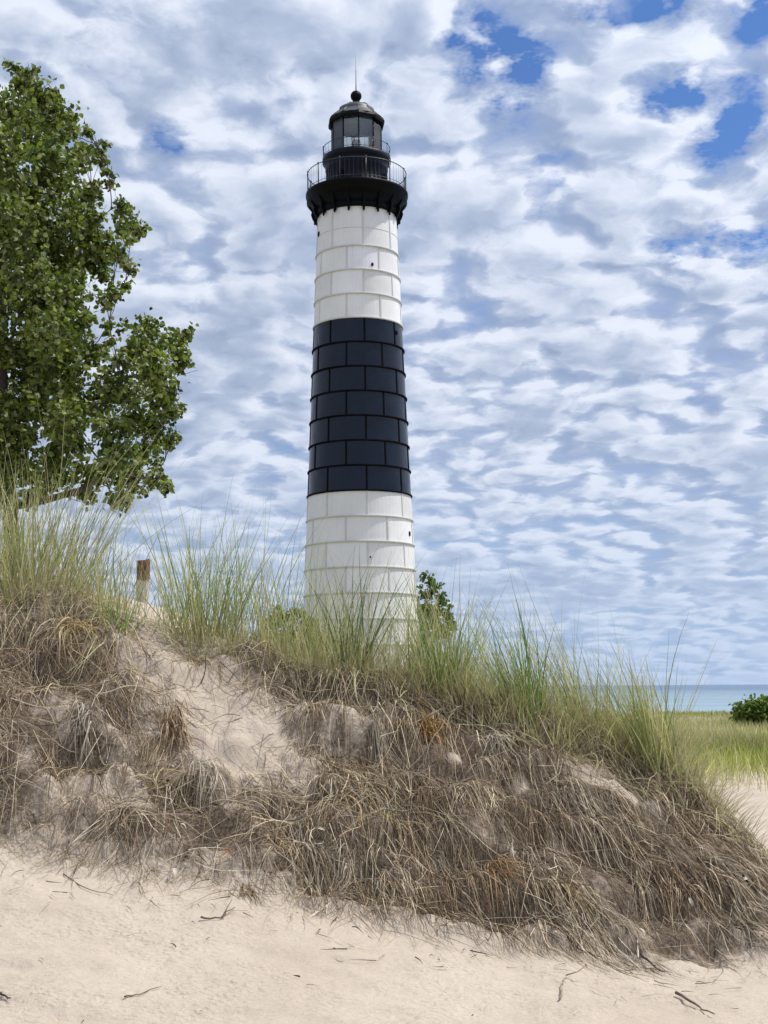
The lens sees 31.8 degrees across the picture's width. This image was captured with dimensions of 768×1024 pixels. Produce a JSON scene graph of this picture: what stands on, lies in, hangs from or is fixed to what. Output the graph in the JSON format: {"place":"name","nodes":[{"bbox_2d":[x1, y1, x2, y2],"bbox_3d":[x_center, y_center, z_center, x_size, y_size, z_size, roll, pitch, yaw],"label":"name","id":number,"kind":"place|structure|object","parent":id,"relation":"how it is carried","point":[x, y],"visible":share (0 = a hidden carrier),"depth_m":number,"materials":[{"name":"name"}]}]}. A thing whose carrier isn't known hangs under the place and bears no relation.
{"place":"outdoors","nodes":[
{"label":"outdoors","id":0,"kind":"place"},
{"bbox_2d":[0,573,767,1023],"bbox_3d":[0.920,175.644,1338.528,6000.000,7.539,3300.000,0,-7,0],"label":"sand ground","id":1,"kind":"structure","parent":0,"point":[78,957],"depth_m":6.90,"materials":[{"name":"beige sand"}]},
{"bbox_2d":[33,605,112,672],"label":"dead tuft","id":2,"kind":"object","parent":1,"relation":"on","point":[71,625],"visible":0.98,"depth_m":8.46,"materials":[{"name":"brown plant"}]},
{"bbox_2d":[63,873,111,894],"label":"twig","id":3,"kind":"object","parent":1,"relation":"on","point":[83,886],"visible":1,"depth_m":6.85,"materials":[{"name":"wood"}]},
{"bbox_2d":[25,680,152,771],"bbox_3d":[-1.759,1.270,8.002,0.699,0.553,0.501,0,-7,0],"label":"dead tuft","id":4,"kind":"object","parent":1,"relation":"on","point":[83,720],"visible":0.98,"depth_m":7.87,"materials":[{"name":"brown plant"}]},
{"bbox_2d":[0,57,198,567],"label":"poplar tree","id":5,"kind":"object","parent":1,"relation":"on","point":[37,249],"visible":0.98,"depth_m":25.04,"materials":[{"name":"green plant"}]},
{"bbox_2d":[0,395,215,623],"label":"grass tussock","id":6,"kind":"object","parent":1,"relation":"on","point":[50,571],"depth_m":8.89,"materials":[{"name":"green plant"}]},
{"bbox_2d":[84,587,146,637],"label":"grass tussock","id":7,"kind":"object","parent":1,"relation":"on","point":[123,621],"depth_m":8.58,"materials":[{"name":"green plant"}]},
{"bbox_2d":[124,986,160,996],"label":"twig","id":8,"kind":"object","parent":1,"relation":"on","point":[140,993],"visible":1,"depth_m":5.69,"materials":[{"name":"wood"}]},
{"bbox_2d":[135,558,149,603],"bbox_3d":[-2.041,0.680,11.410,0.110,0.584,0.106,-3,-8,17],"label":"wooden post","id":9,"kind":"object","parent":1,"relation":"on","point":[142,574],"visible":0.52,"depth_m":11.38,"materials":[{"name":"brown wood"}]},
{"bbox_2d":[172,868,176,877],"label":"dead leaf","id":10,"kind":"object","parent":1,"relation":"on","point":[174,871],"visible":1,"depth_m":6.97,"materials":[{"name":"beige plant"}]},
{"bbox_2d":[153,701,220,767],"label":"dead tuft","id":11,"kind":"object","parent":1,"relation":"on","point":[173,729],"visible":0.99,"depth_m":7.98,"materials":[{"name":"brown plant"}]},
{"bbox_2d":[200,655,205,682],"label":"dead stalk","id":12,"kind":"object","parent":1,"relation":"on","point":[205,670],"visible":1,"depth_m":8.39,"materials":[{"name":"brown plant"}]},
{"bbox_2d":[118,468,302,651],"bbox_3d":[-1.133,0.343,9.032,1.440,1.271,1.084,5,-9,-38],"label":"grass tussock","id":13,"kind":"object","parent":1,"relation":"on","point":[208,609],"depth_m":8.90,"materials":[{"name":"green plant"}]},
{"bbox_2d":[162,747,265,813],"bbox_3d":[-0.992,1.527,7.601,0.491,0.374,0.513,-7,-10,43],"label":"dead tuft","id":14,"kind":"object","parent":1,"relation":"on","point":[216,771],"visible":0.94,"depth_m":7.67,"materials":[{"name":"brown plant"}]},
{"bbox_2d":[200,899,234,919],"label":"twig","id":15,"kind":"object","parent":1,"relation":"on","point":[222,916],"visible":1,"depth_m":6.54,"materials":[{"name":"wood"}]},
{"bbox_2d":[228,865,263,904],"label":"dead tuft","id":16,"kind":"object","parent":1,"relation":"on","point":[243,888],"visible":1,"depth_m":6.88,"materials":[{"name":"brown plant"}]},
{"bbox_2d":[250,643,266,700],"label":"dead stalk","id":17,"kind":"object","parent":1,"relation":"on","point":[259,675],"visible":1,"depth_m":8.30,"materials":[{"name":"brown plant"}]},
{"bbox_2d":[247,605,328,656],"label":"leafy shrub","id":18,"kind":"object","parent":1,"relation":"on","point":[299,617],"visible":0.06,"depth_m":20.61,"materials":[{"name":"green plant"}]},
{"bbox_2d":[301,766,403,849],"bbox_3d":[-0.154,1.650,7.559,0.657,0.426,0.506,0,-7,0],"label":"dead tuft","id":19,"kind":"object","parent":1,"relation":"on","point":[345,783],"visible":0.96,"depth_m":7.64,"materials":[{"name":"brown plant"}]},
{"bbox_2d":[300,548,413,673],"bbox_3d":[-0.184,0.651,8.774,0.790,0.920,0.722,0,-7,0],"label":"grass tussock","id":20,"kind":"object","parent":1,"relation":"on","point":[365,659],"depth_m":8.67,"materials":[{"name":"green plant"}]},
{"bbox_2d":[302,54,419,670],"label":"lighthouse","id":21,"kind":"object","parent":1,"relation":"on","point":[359,484],"visible":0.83,"depth_m":71.44,"materials":[{"name":"black paint"}]},
{"bbox_2d":[0,429,760,820],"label":"dune grass","id":22,"kind":"structure","parent":1,"relation":"on","point":[568,705],"depth_m":8.69,"materials":[{"name":"green plant"}]},
{"bbox_2d":[0,858,766,1022],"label":"plant litter","id":23,"kind":"object","parent":1,"relation":"on","point":[371,938],"visible":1,"depth_m":6.50,"materials":[{"name":"brown plant"}]},
{"bbox_2d":[0,578,767,984],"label":"dead grass mat","id":24,"kind":"object","parent":1,"relation":"on","point":[750,864],"visible":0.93,"depth_m":7.49,"materials":[{"name":"brown plant"}]},
{"bbox_2d":[0,576,767,856],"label":"fallen straw","id":25,"kind":"object","parent":1,"relation":"on","point":[741,828],"visible":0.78,"depth_m":8.31,"materials":[{"name":"brown plant"}]},
{"bbox_2d":[411,702,453,747],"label":"dead tuft","id":26,"kind":"object","parent":1,"relation":"on","point":[432,727],"visible":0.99,"depth_m":8.12,"materials":[{"name":"brown plant"}]},
{"bbox_2d":[370,565,497,701],"bbox_3d":[0.348,0.762,8.555,0.892,0.912,0.728,0,-7,0],"label":"grass tussock","id":27,"kind":"object","parent":1,"relation":"on","point":[447,648],"depth_m":8.48,"materials":[{"name":"green plant"}]},
{"bbox_2d":[416,570,458,642],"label":"tree","id":28,"kind":"object","parent":1,"relation":"on","point":[436,587],"visible":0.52,"depth_m":79.95,"materials":[{"name":"green plant"}]},
{"bbox_2d":[458,689,464,723],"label":"dead stalk","id":29,"kind":"object","parent":1,"relation":"on","point":[463,707],"visible":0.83,"depth_m":8.32,"materials":[{"name":"brown plant"}]},
{"bbox_2d":[424,582,565,734],"bbox_3d":[0.748,0.908,8.461,0.780,1.027,0.780,4,-8,-29],"label":"grass tussock","id":30,"kind":"object","parent":1,"relation":"on","point":[529,690],"depth_m":8.44,"materials":[{"name":"green plant"}]},
{"bbox_2d":[473,723,525,763],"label":"dead tuft","id":31,"kind":"object","parent":1,"relation":"on","point":[496,736],"visible":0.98,"depth_m":8.07,"materials":[{"name":"brown plant"}]},
{"bbox_2d":[473,852,554,923],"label":"dead tuft","id":32,"kind":"object","parent":1,"relation":"on","point":[503,863],"visible":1,"depth_m":7.09,"materials":[{"name":"brown plant"}]},
{"bbox_2d":[558,966,584,998],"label":"twig","id":33,"kind":"object","parent":1,"relation":"on","point":[561,995],"visible":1,"depth_m":6.13,"materials":[{"name":"wood"}]},
{"bbox_2d":[567,916,599,956],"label":"twig","id":34,"kind":"object","parent":1,"relation":"on","point":[580,939],"visible":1,"depth_m":6.67,"materials":[{"name":"wood"}]},
{"bbox_2d":[591,921,675,971],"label":"dead tuft","id":35,"kind":"object","parent":1,"relation":"on","point":[625,957],"visible":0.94,"depth_m":6.70,"materials":[{"name":"brown plant"}]},
{"bbox_2d":[580,638,717,781],"bbox_3d":[1.622,1.218,8.322,0.856,0.902,0.744,-3,-8,22],"label":"grass tussock","id":36,"kind":"object","parent":1,"relation":"on","point":[645,727],"depth_m":8.28,"materials":[{"name":"green plant"}]},
{"bbox_2d":[640,953,664,971],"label":"twig","id":37,"kind":"object","parent":1,"relation":"on","point":[645,958],"visible":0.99,"depth_m":6.65,"materials":[{"name":"wood"}]},
{"bbox_2d":[592,708,767,793],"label":"meadow grass","id":38,"kind":"structure","parent":1,"relation":"on","point":[754,753],"depth_m":26.61,"materials":[{"name":"green plant"}]},
{"bbox_2d":[675,991,714,1013],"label":"twig","id":39,"kind":"object","parent":1,"relation":"on","point":[685,998],"visible":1,"depth_m":6.00,"materials":[{"name":"wood"}]},
{"bbox_2d":[669,706,767,854],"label":"dry stems","id":40,"kind":"object","parent":1,"relation":"on","point":[731,806],"visible":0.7,"depth_m":8.11,"materials":[{"name":"beige plant"}]},
{"bbox_2d":[715,949,739,968],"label":"twig","id":41,"kind":"object","parent":1,"relation":"on","point":[720,953],"visible":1,"depth_m":6.73,"materials":[{"name":"wood"}]},
{"bbox_2d":[728,693,767,728],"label":"leafy bush","id":42,"kind":"object","parent":1,"relation":"on","point":[753,710],"visible":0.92,"depth_m":47.10,"materials":[{"name":"green plant"}]},
{"bbox_2d":[0,0,767,685],"label":"sky","id":43,"kind":"structure","parent":0,"point":[582,231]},
{"bbox_2d":[491,685,767,713],"bbox_3d":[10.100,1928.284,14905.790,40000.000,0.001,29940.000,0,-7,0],"label":"lake water","id":44,"kind":"structure","parent":0,"point":[714,697],"depth_m":377.70,"materials":[{"name":"blue liquid"}]}
]}

